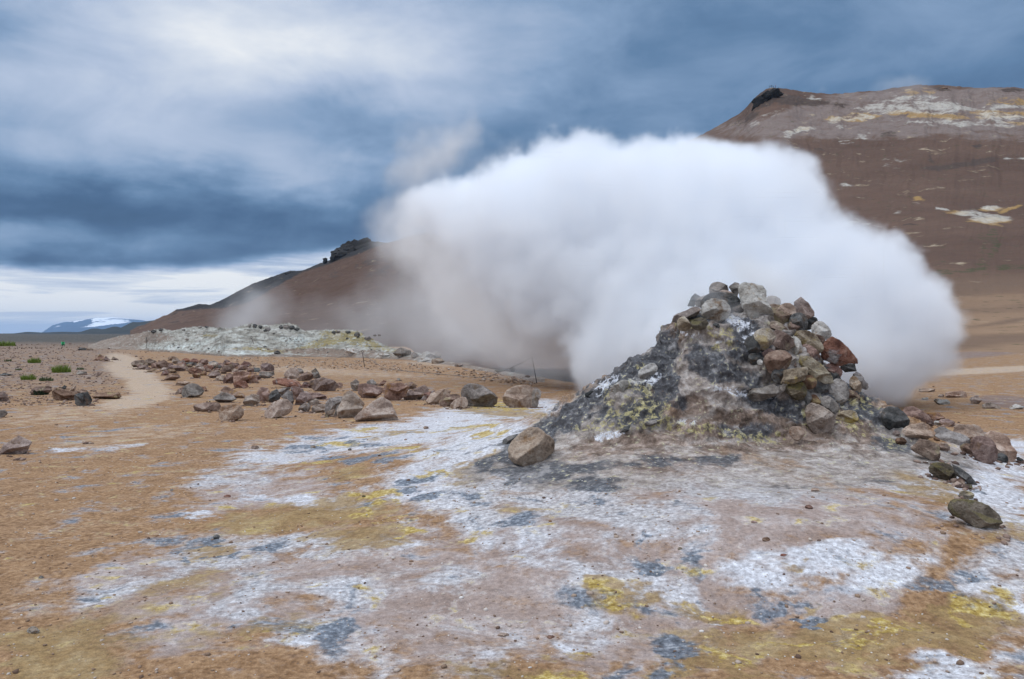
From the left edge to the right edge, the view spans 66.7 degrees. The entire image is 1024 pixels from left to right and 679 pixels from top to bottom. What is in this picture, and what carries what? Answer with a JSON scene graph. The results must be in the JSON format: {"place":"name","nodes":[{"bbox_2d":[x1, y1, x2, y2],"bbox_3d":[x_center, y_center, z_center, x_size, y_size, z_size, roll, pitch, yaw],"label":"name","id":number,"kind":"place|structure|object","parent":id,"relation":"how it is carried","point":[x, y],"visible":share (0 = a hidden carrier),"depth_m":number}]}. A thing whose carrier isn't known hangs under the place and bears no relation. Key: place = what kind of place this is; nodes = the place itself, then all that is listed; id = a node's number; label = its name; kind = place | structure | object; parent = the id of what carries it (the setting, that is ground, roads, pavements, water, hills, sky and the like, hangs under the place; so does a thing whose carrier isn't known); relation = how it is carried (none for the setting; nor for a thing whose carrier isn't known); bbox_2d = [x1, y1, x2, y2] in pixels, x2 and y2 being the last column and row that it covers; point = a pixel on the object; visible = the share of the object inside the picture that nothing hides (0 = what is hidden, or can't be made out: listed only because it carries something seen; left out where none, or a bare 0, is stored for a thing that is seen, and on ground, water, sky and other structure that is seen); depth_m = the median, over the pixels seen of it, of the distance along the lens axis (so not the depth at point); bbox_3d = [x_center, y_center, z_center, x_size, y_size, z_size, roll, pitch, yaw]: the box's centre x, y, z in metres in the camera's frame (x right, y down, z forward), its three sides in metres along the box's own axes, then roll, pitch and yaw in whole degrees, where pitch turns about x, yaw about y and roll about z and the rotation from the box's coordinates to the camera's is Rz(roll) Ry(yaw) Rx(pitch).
{"place":"outdoors","nodes":[
{"label":"outdoors","id":0,"kind":"place"},
{"bbox_2d":[12,320,153,333],"bbox_3d":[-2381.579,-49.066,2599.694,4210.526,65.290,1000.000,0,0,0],"label":"dark hills","id":1,"kind":"structure","parent":0,"point":[126,329],"depth_m":2410.87},
{"bbox_2d":[43,317,144,331],"bbox_3d":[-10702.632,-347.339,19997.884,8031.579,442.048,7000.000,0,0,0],"label":"snowy mountain","id":2,"kind":"structure","parent":0,"point":[87,324],"depth_m":18819.23},
{"bbox_2d":[88,323,544,381],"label":"mineral ridge","id":3,"kind":"structure","parent":0,"point":[203,339],"depth_m":57.38},
{"bbox_2d":[393,347,410,357],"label":"rock","id":4,"kind":"object","parent":3,"relation":"on","point":[400,352],"visible":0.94,"depth_m":47.80},
{"bbox_2d":[229,357,532,385],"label":"grit bank","id":5,"kind":"structure","parent":0,"point":[513,379],"depth_m":34.66},
{"bbox_2d":[0,333,1023,678],"bbox_3d":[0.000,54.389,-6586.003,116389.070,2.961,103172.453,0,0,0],"label":"ground","id":6,"kind":"structure","parent":0,"point":[576,533],"depth_m":5.50},
{"bbox_2d":[0,435,31,453],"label":"rock","id":7,"kind":"object","parent":6,"relation":"on","point":[18,444],"visible":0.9,"depth_m":10.29},
{"bbox_2d":[30,386,51,394],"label":"rock","id":8,"kind":"object","parent":6,"relation":"on","point":[46,389],"visible":0.94,"depth_m":20.23},
{"bbox_2d":[50,364,71,372],"bbox_3d":[-18.659,1.165,32.215,0.863,0.420,0.742,0,0,0],"label":"grass tuft","id":9,"kind":"object","parent":6,"relation":"on","point":[63,369],"visible":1,"depth_m":32.05},
{"bbox_2d":[52,388,76,399],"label":"rock","id":10,"kind":"object","parent":6,"relation":"on","point":[59,394],"visible":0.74,"depth_m":18.50},
{"bbox_2d":[74,392,91,405],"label":"rock","id":11,"kind":"object","parent":6,"relation":"on","point":[83,399],"visible":0.91,"depth_m":17.14},
{"bbox_2d":[0,343,167,406],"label":"stony ground","id":12,"kind":"structure","parent":6,"relation":"on","point":[48,373],"depth_m":29.09},
{"bbox_2d":[92,392,121,398],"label":"rock","id":13,"kind":"object","parent":6,"relation":"on","point":[108,395],"visible":0.81,"depth_m":18.97},
{"bbox_2d":[181,383,203,397],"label":"boulder","id":14,"kind":"object","parent":6,"relation":"on","point":[192,390],"visible":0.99,"depth_m":19.44},
{"bbox_2d":[193,402,220,411],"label":"boulder","id":15,"kind":"object","parent":6,"relation":"on","point":[207,406],"visible":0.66,"depth_m":15.96},
{"bbox_2d":[213,392,235,401],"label":"boulder","id":16,"kind":"object","parent":6,"relation":"on","point":[223,397],"visible":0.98,"depth_m":18.08},
{"bbox_2d":[219,404,243,420],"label":"boulder","id":17,"kind":"object","parent":6,"relation":"on","point":[231,412],"visible":0.88,"depth_m":14.22},
{"bbox_2d":[221,386,244,397],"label":"boulder","id":18,"kind":"object","parent":6,"relation":"on","point":[231,391],"visible":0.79,"depth_m":19.31},
{"bbox_2d":[233,380,248,387],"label":"boulder","id":19,"kind":"object","parent":6,"relation":"on","point":[240,384],"visible":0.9,"depth_m":22.76},
{"bbox_2d":[233,371,258,382],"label":"boulder","id":20,"kind":"object","parent":6,"relation":"on","point":[249,377],"visible":0.8,"depth_m":24.85},
{"bbox_2d":[243,394,259,405],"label":"boulder","id":21,"kind":"object","parent":6,"relation":"on","point":[251,399],"visible":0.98,"depth_m":17.19},
{"bbox_2d":[257,387,269,400],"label":"boulder","id":22,"kind":"object","parent":6,"relation":"on","point":[263,393],"visible":0.84,"depth_m":18.33},
{"bbox_2d":[260,363,273,370],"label":"boulder","id":23,"kind":"object","parent":6,"relation":"on","point":[266,366],"visible":0.84,"depth_m":32.98},
{"bbox_2d":[268,389,280,401],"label":"stone","id":24,"kind":"object","parent":6,"relation":"on","point":[274,395],"visible":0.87,"depth_m":18.07},
{"bbox_2d":[264,399,292,417],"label":"boulder","id":25,"kind":"object","parent":6,"relation":"on","point":[279,408],"visible":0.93,"depth_m":14.76},
{"bbox_2d":[272,378,301,386],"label":"boulder","id":26,"kind":"object","parent":6,"relation":"on","point":[287,382],"visible":0.91,"depth_m":22.96},
{"bbox_2d":[281,390,293,403],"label":"boulder","id":27,"kind":"object","parent":6,"relation":"on","point":[288,394],"visible":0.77,"depth_m":17.36},
{"bbox_2d":[284,368,299,378],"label":"boulder","id":28,"kind":"object","parent":6,"relation":"on","point":[291,373],"visible":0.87,"depth_m":27.22},
{"bbox_2d":[291,386,303,399],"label":"stone","id":29,"kind":"object","parent":6,"relation":"on","point":[296,390],"visible":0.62,"depth_m":18.71},
{"bbox_2d":[295,392,313,404],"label":"boulder","id":30,"kind":"object","parent":6,"relation":"on","point":[302,398],"visible":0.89,"depth_m":17.42},
{"bbox_2d":[297,371,313,380],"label":"boulder","id":31,"kind":"object","parent":6,"relation":"on","point":[307,376],"visible":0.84,"depth_m":26.19},
{"bbox_2d":[308,392,326,399],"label":"boulder","id":32,"kind":"object","parent":6,"relation":"on","point":[315,395],"visible":0.79,"depth_m":18.79},
{"bbox_2d":[311,404,324,412],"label":"boulder","id":33,"kind":"object","parent":6,"relation":"on","point":[317,408],"visible":0.77,"depth_m":15.81},
{"bbox_2d":[307,377,337,390],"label":"boulder","id":34,"kind":"object","parent":6,"relation":"on","point":[322,384],"visible":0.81,"depth_m":21.51},
{"bbox_2d":[325,396,341,413],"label":"boulder","id":35,"kind":"object","parent":6,"relation":"on","point":[332,403],"visible":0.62,"depth_m":15.14},
{"bbox_2d":[336,390,364,417],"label":"boulder","id":36,"kind":"object","parent":6,"relation":"on","point":[352,404],"visible":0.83,"depth_m":14.63},
{"bbox_2d":[358,383,382,397],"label":"boulder","id":37,"kind":"object","parent":6,"relation":"on","point":[365,390],"visible":0.86,"depth_m":19.24},
{"bbox_2d":[354,396,398,421],"bbox_3d":[-2.426,1.273,13.953,0.798,0.506,0.357,0,0,0],"label":"boulder","id":38,"kind":"object","parent":6,"relation":"on","point":[380,408],"visible":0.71,"depth_m":13.88},
{"bbox_2d":[382,382,408,400],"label":"boulder","id":39,"kind":"object","parent":6,"relation":"on","point":[394,391],"visible":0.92,"depth_m":18.45},
{"bbox_2d":[404,385,428,399],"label":"boulder","id":40,"kind":"object","parent":6,"relation":"on","point":[415,393],"visible":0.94,"depth_m":18.72},
{"bbox_2d":[426,388,450,403],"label":"boulder","id":41,"kind":"object","parent":6,"relation":"on","point":[434,397],"visible":0.88,"depth_m":17.51},
{"bbox_2d":[439,394,459,406],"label":"boulder","id":42,"kind":"object","parent":6,"relation":"on","point":[446,400],"visible":0.77,"depth_m":16.82},
{"bbox_2d":[450,397,467,408],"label":"boulder","id":43,"kind":"object","parent":6,"relation":"on","point":[459,402],"visible":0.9,"depth_m":16.36},
{"bbox_2d":[461,383,497,406],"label":"boulder","id":44,"kind":"object","parent":6,"relation":"on","point":[476,395],"visible":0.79,"depth_m":16.78},
{"bbox_2d":[502,434,517,443],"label":"stone","id":45,"kind":"object","parent":6,"relation":"on","point":[508,439],"visible":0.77,"depth_m":8.32},
{"bbox_2d":[0,350,1023,544],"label":"rubble","id":46,"kind":"object","parent":6,"relation":"on","point":[957,484],"visible":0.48,"depth_m":9.79},
{"bbox_2d":[2,416,1023,678],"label":"crust flakes","id":47,"kind":"object","parent":6,"relation":"on","point":[510,596],"visible":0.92,"depth_m":4.76},
{"bbox_2d":[502,385,533,407],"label":"boulder","id":48,"kind":"object","parent":6,"relation":"on","point":[519,396],"visible":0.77,"depth_m":16.48},
{"bbox_2d":[508,427,554,466],"bbox_3d":[0.196,1.069,7.731,0.489,0.399,0.305,0,0,-17],"label":"boulder","id":49,"kind":"object","parent":6,"relation":"on","point":[530,446],"visible":0.94,"depth_m":7.65},
{"bbox_2d":[532,389,540,407],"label":"stone","id":50,"kind":"object","parent":6,"relation":"on","point":[536,394],"visible":1,"depth_m":16.17},
{"bbox_2d":[509,311,960,461],"bbox_3d":[2.250,0.679,8.066,10.095,2.039,9.216,0,0,0],"label":"vent mound","id":51,"kind":"object","parent":6,"relation":"on","point":[696,387],"visible":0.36,"depth_m":8.13},
{"bbox_2d":[609,380,628,393],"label":"stone","id":52,"kind":"object","parent":51,"relation":"on","point":[621,385],"visible":1,"depth_m":8.31},
{"bbox_2d":[638,363,657,378],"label":"stone","id":53,"kind":"object","parent":51,"relation":"on","point":[647,370],"visible":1,"depth_m":8.41},
{"bbox_2d":[677,317,690,331],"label":"stone","id":54,"kind":"object","parent":51,"relation":"on","point":[683,324],"visible":1,"depth_m":8.46},
{"bbox_2d":[672,306,700,322],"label":"stone","id":55,"kind":"object","parent":51,"relation":"on","point":[694,311],"visible":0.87,"depth_m":8.68},
{"bbox_2d":[688,294,699,306],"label":"stone","id":56,"kind":"object","parent":51,"relation":"on","point":[693,299],"visible":0.99,"depth_m":8.98},
{"bbox_2d":[690,317,708,330],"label":"stone","id":57,"kind":"object","parent":51,"relation":"on","point":[699,323],"visible":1,"depth_m":8.42},
{"bbox_2d":[700,298,730,321],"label":"stone","id":58,"kind":"object","parent":51,"relation":"on","point":[716,310],"visible":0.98,"depth_m":8.57},
{"bbox_2d":[709,282,728,292],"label":"stone","id":59,"kind":"object","parent":51,"relation":"on","point":[716,286],"visible":0.61,"depth_m":9.02},
{"bbox_2d":[700,292,740,307],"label":"stone","id":60,"kind":"object","parent":51,"relation":"on","point":[732,299],"visible":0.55,"depth_m":8.79},
{"bbox_2d":[729,282,738,295],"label":"stone","id":61,"kind":"object","parent":51,"relation":"on","point":[734,286],"visible":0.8,"depth_m":8.98},
{"bbox_2d":[744,336,760,353],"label":"stone","id":62,"kind":"object","parent":51,"relation":"on","point":[751,344],"visible":1,"depth_m":8.26},
{"bbox_2d":[748,353,762,364],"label":"stone","id":63,"kind":"object","parent":51,"relation":"on","point":[753,358],"visible":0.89,"depth_m":8.24},
{"bbox_2d":[738,282,773,318],"bbox_3d":[2.729,-0.384,8.640,0.329,0.509,0.304,0,1,-35],"label":"stone","id":64,"kind":"object","parent":51,"relation":"on","point":[753,300],"visible":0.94,"depth_m":8.61},
{"bbox_2d":[747,384,780,401],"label":"stone","id":65,"kind":"object","parent":51,"relation":"on","point":[761,393],"visible":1,"depth_m":8.06},
{"bbox_2d":[753,328,775,350],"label":"stone","id":66,"kind":"object","parent":51,"relation":"on","point":[765,338],"visible":0.93,"depth_m":8.25},
{"bbox_2d":[767,296,780,304],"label":"stone","id":67,"kind":"object","parent":51,"relation":"on","point":[773,300],"visible":0.42,"depth_m":9.04},
{"bbox_2d":[763,350,791,373],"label":"stone","id":68,"kind":"object","parent":51,"relation":"on","point":[777,359],"visible":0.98,"depth_m":8.13},
{"bbox_2d":[771,369,784,384],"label":"stone","id":69,"kind":"object","parent":51,"relation":"on","point":[776,376],"visible":0.73,"depth_m":8.14},
{"bbox_2d":[769,321,787,330],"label":"stone","id":70,"kind":"object","parent":51,"relation":"on","point":[774,325],"visible":0.62,"depth_m":8.43},
{"bbox_2d":[770,304,790,324],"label":"stone","id":71,"kind":"object","parent":51,"relation":"on","point":[781,316],"visible":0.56,"depth_m":8.58},
{"bbox_2d":[771,329,795,349],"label":"stone","id":72,"kind":"object","parent":51,"relation":"on","point":[783,341],"visible":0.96,"depth_m":8.27},
{"bbox_2d":[778,303,795,314],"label":"stone","id":73,"kind":"object","parent":51,"relation":"on","point":[788,308],"visible":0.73,"depth_m":8.62},
{"bbox_2d":[780,367,808,383],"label":"stone","id":74,"kind":"object","parent":51,"relation":"on","point":[793,376],"visible":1,"depth_m":8.04},
{"bbox_2d":[786,381,806,400],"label":"stone","id":75,"kind":"object","parent":51,"relation":"on","point":[797,391],"visible":0.97,"depth_m":8.04},
{"bbox_2d":[789,426,804,440],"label":"stone","id":76,"kind":"object","parent":51,"relation":"on","point":[796,433],"visible":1,"depth_m":7.71},
{"bbox_2d":[792,336,801,354],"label":"stone","id":77,"kind":"object","parent":51,"relation":"on","point":[796,349],"visible":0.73,"depth_m":8.32},
{"bbox_2d":[789,313,807,329],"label":"stone","id":78,"kind":"object","parent":51,"relation":"on","point":[800,319],"visible":0.69,"depth_m":8.54},
{"bbox_2d":[794,297,814,318],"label":"stone","id":79,"kind":"object","parent":51,"relation":"on","point":[802,305],"visible":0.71,"depth_m":8.83},
{"bbox_2d":[798,391,811,404],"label":"stone","id":80,"kind":"object","parent":51,"relation":"on","point":[807,399],"visible":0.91,"depth_m":8.05},
{"bbox_2d":[793,330,823,353],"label":"stone","id":81,"kind":"object","parent":51,"relation":"on","point":[809,338],"visible":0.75,"depth_m":8.42},
{"bbox_2d":[802,375,816,389],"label":"stone","id":82,"kind":"object","parent":51,"relation":"on","point":[809,381],"visible":0.76,"depth_m":8.12},
{"bbox_2d":[802,344,819,360],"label":"stone","id":83,"kind":"object","parent":51,"relation":"on","point":[813,352],"visible":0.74,"depth_m":8.35},
{"bbox_2d":[799,355,833,383],"bbox_3d":[3.198,0.318,8.190,0.340,0.302,0.176,0,0,25],"label":"stone","id":84,"kind":"object","parent":51,"relation":"on","point":[818,371],"visible":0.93,"depth_m":8.18},
{"bbox_2d":[805,403,835,433],"bbox_3d":[3.147,0.812,7.932,0.227,0.338,0.312,1,1,69],"label":"stone","id":85,"kind":"object","parent":51,"relation":"on","point":[820,418],"visible":1,"depth_m":7.91},
{"bbox_2d":[813,383,828,393],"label":"stone","id":86,"kind":"object","parent":51,"relation":"on","point":[821,388],"visible":0.98,"depth_m":8.21},
{"bbox_2d":[811,321,831,339],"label":"stone","id":87,"kind":"object","parent":51,"relation":"on","point":[822,329],"visible":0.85,"depth_m":8.73},
{"bbox_2d":[820,396,839,412],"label":"stone","id":88,"kind":"object","parent":51,"relation":"on","point":[830,404],"visible":0.88,"depth_m":8.08},
{"bbox_2d":[825,363,842,376],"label":"stone","id":89,"kind":"object","parent":51,"relation":"on","point":[835,368],"visible":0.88,"depth_m":8.48},
{"bbox_2d":[828,378,849,403],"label":"stone","id":90,"kind":"object","parent":51,"relation":"on","point":[838,390],"visible":0.88,"depth_m":8.21},
{"bbox_2d":[821,336,857,365],"bbox_3d":[3.575,0.131,8.504,0.386,0.335,0.204,0,0,22],"label":"stone","id":91,"kind":"object","parent":51,"relation":"on","point":[836,352],"visible":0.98,"depth_m":8.49},
{"bbox_2d":[836,410,858,422],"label":"stone","id":92,"kind":"object","parent":51,"relation":"on","point":[848,416],"visible":0.96,"depth_m":8.02},
{"bbox_2d":[840,364,856,371],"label":"stone","id":93,"kind":"object","parent":51,"relation":"on","point":[848,368],"visible":0.86,"depth_m":8.69},
{"bbox_2d":[849,376,861,392],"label":"stone","id":94,"kind":"object","parent":51,"relation":"on","point":[854,383],"visible":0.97,"depth_m":8.48},
{"bbox_2d":[853,372,868,389],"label":"stone","id":95,"kind":"object","parent":51,"relation":"on","point":[864,383],"visible":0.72,"depth_m":8.60},
{"bbox_2d":[881,406,909,429],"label":"boulder","id":96,"kind":"object","parent":6,"relation":"on","point":[892,417],"visible":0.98,"depth_m":8.07},
{"bbox_2d":[903,406,930,423],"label":"boulder","id":97,"kind":"object","parent":6,"relation":"on","point":[916,413],"visible":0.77,"depth_m":8.47},
{"bbox_2d":[901,422,935,438],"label":"boulder","id":98,"kind":"object","parent":6,"relation":"on","point":[921,430],"visible":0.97,"depth_m":7.97},
{"bbox_2d":[910,439,940,460],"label":"boulder","id":99,"kind":"object","parent":6,"relation":"on","point":[929,450],"visible":0.98,"depth_m":7.39},
{"bbox_2d":[926,413,944,420],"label":"stone","id":100,"kind":"object","parent":6,"relation":"on","point":[935,416],"visible":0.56,"depth_m":14.12},
{"bbox_2d":[928,462,956,479],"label":"stone","id":101,"kind":"object","parent":6,"relation":"on","point":[942,471],"visible":0.92,"depth_m":6.72},
{"bbox_2d":[939,419,954,426],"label":"stone","id":102,"kind":"object","parent":6,"relation":"on","point":[947,422],"visible":0.91,"depth_m":13.32},
{"bbox_2d":[934,427,970,445],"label":"boulder","id":103,"kind":"object","parent":6,"relation":"on","point":[947,435],"visible":0.73,"depth_m":8.22},
{"bbox_2d":[945,390,966,397],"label":"rock","id":104,"kind":"object","parent":6,"relation":"on","point":[954,394],"visible":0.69,"depth_m":19.37},
{"bbox_2d":[952,464,976,484],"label":"stone","id":105,"kind":"object","parent":6,"relation":"on","point":[964,475],"visible":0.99,"depth_m":6.64},
{"bbox_2d":[960,443,972,454],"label":"stone","id":106,"kind":"object","parent":6,"relation":"on","point":[965,447],"visible":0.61,"depth_m":7.91},
{"bbox_2d":[959,490,973,498],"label":"stone","id":107,"kind":"object","parent":6,"relation":"on","point":[967,494],"visible":0.92,"depth_m":6.23},
{"bbox_2d":[953,424,984,439],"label":"boulder","id":108,"kind":"object","parent":6,"relation":"on","point":[971,431],"visible":0.57,"depth_m":11.18},
{"bbox_2d":[947,499,1002,528],"bbox_3d":[3.248,1.233,5.460,0.350,0.234,0.174,0,0,19],"label":"boulder","id":109,"kind":"object","parent":6,"relation":"on","point":[976,514],"visible":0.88,"depth_m":5.42},
{"bbox_2d":[970,436,997,463],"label":"boulder","id":110,"kind":"object","parent":6,"relation":"on","point":[984,449],"visible":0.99,"depth_m":7.67},
{"bbox_2d":[982,402,1000,408],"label":"rock","id":111,"kind":"object","parent":6,"relation":"on","point":[989,405],"visible":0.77,"depth_m":16.56},
{"bbox_2d":[984,431,1016,461],"bbox_3d":[5.041,1.108,8.049,0.284,0.328,0.213,0,0,-13],"label":"boulder","id":112,"kind":"object","parent":6,"relation":"on","point":[1002,442],"visible":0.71,"depth_m":8.02},
{"bbox_2d":[997,453,1007,462],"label":"stone","id":113,"kind":"object","parent":6,"relation":"on","point":[1002,457],"visible":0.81,"depth_m":7.88},
{"bbox_3d":[-6.888,0.922,36.006,0.176,0.843,0.028,0,0,0],"label":"rope post","id":114,"kind":"object","parent":6,"relation":"on","visible":0},
{"bbox_2d":[364,354,531,377],"bbox_3d":[-3.138,0.930,30.471,0.020,0.814,13.411,0,1,-34],"label":"rope","id":115,"kind":"object","parent":114,"relation":"attached to","point":[454,375],"visible":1,"depth_m":28.82},
{"bbox_2d":[0,0,1023,332],"label":"sky","id":116,"kind":"structure","parent":0,"point":[158,158]},
{"bbox_2d":[130,84,1023,368],"bbox_3d":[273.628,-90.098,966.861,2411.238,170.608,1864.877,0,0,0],"label":"hillside","id":117,"kind":"structure","parent":0,"point":[890,218],"depth_m":292.19},
{"bbox_2d":[329,237,377,262],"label":"rock outcrop","id":118,"kind":"object","parent":117,"relation":"on","point":[347,247],"visible":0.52,"depth_m":779.47},
{"bbox_2d":[751,88,783,110],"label":"rock outcrop","id":119,"kind":"object","parent":117,"relation":"on","point":[767,95],"visible":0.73,"depth_m":497.50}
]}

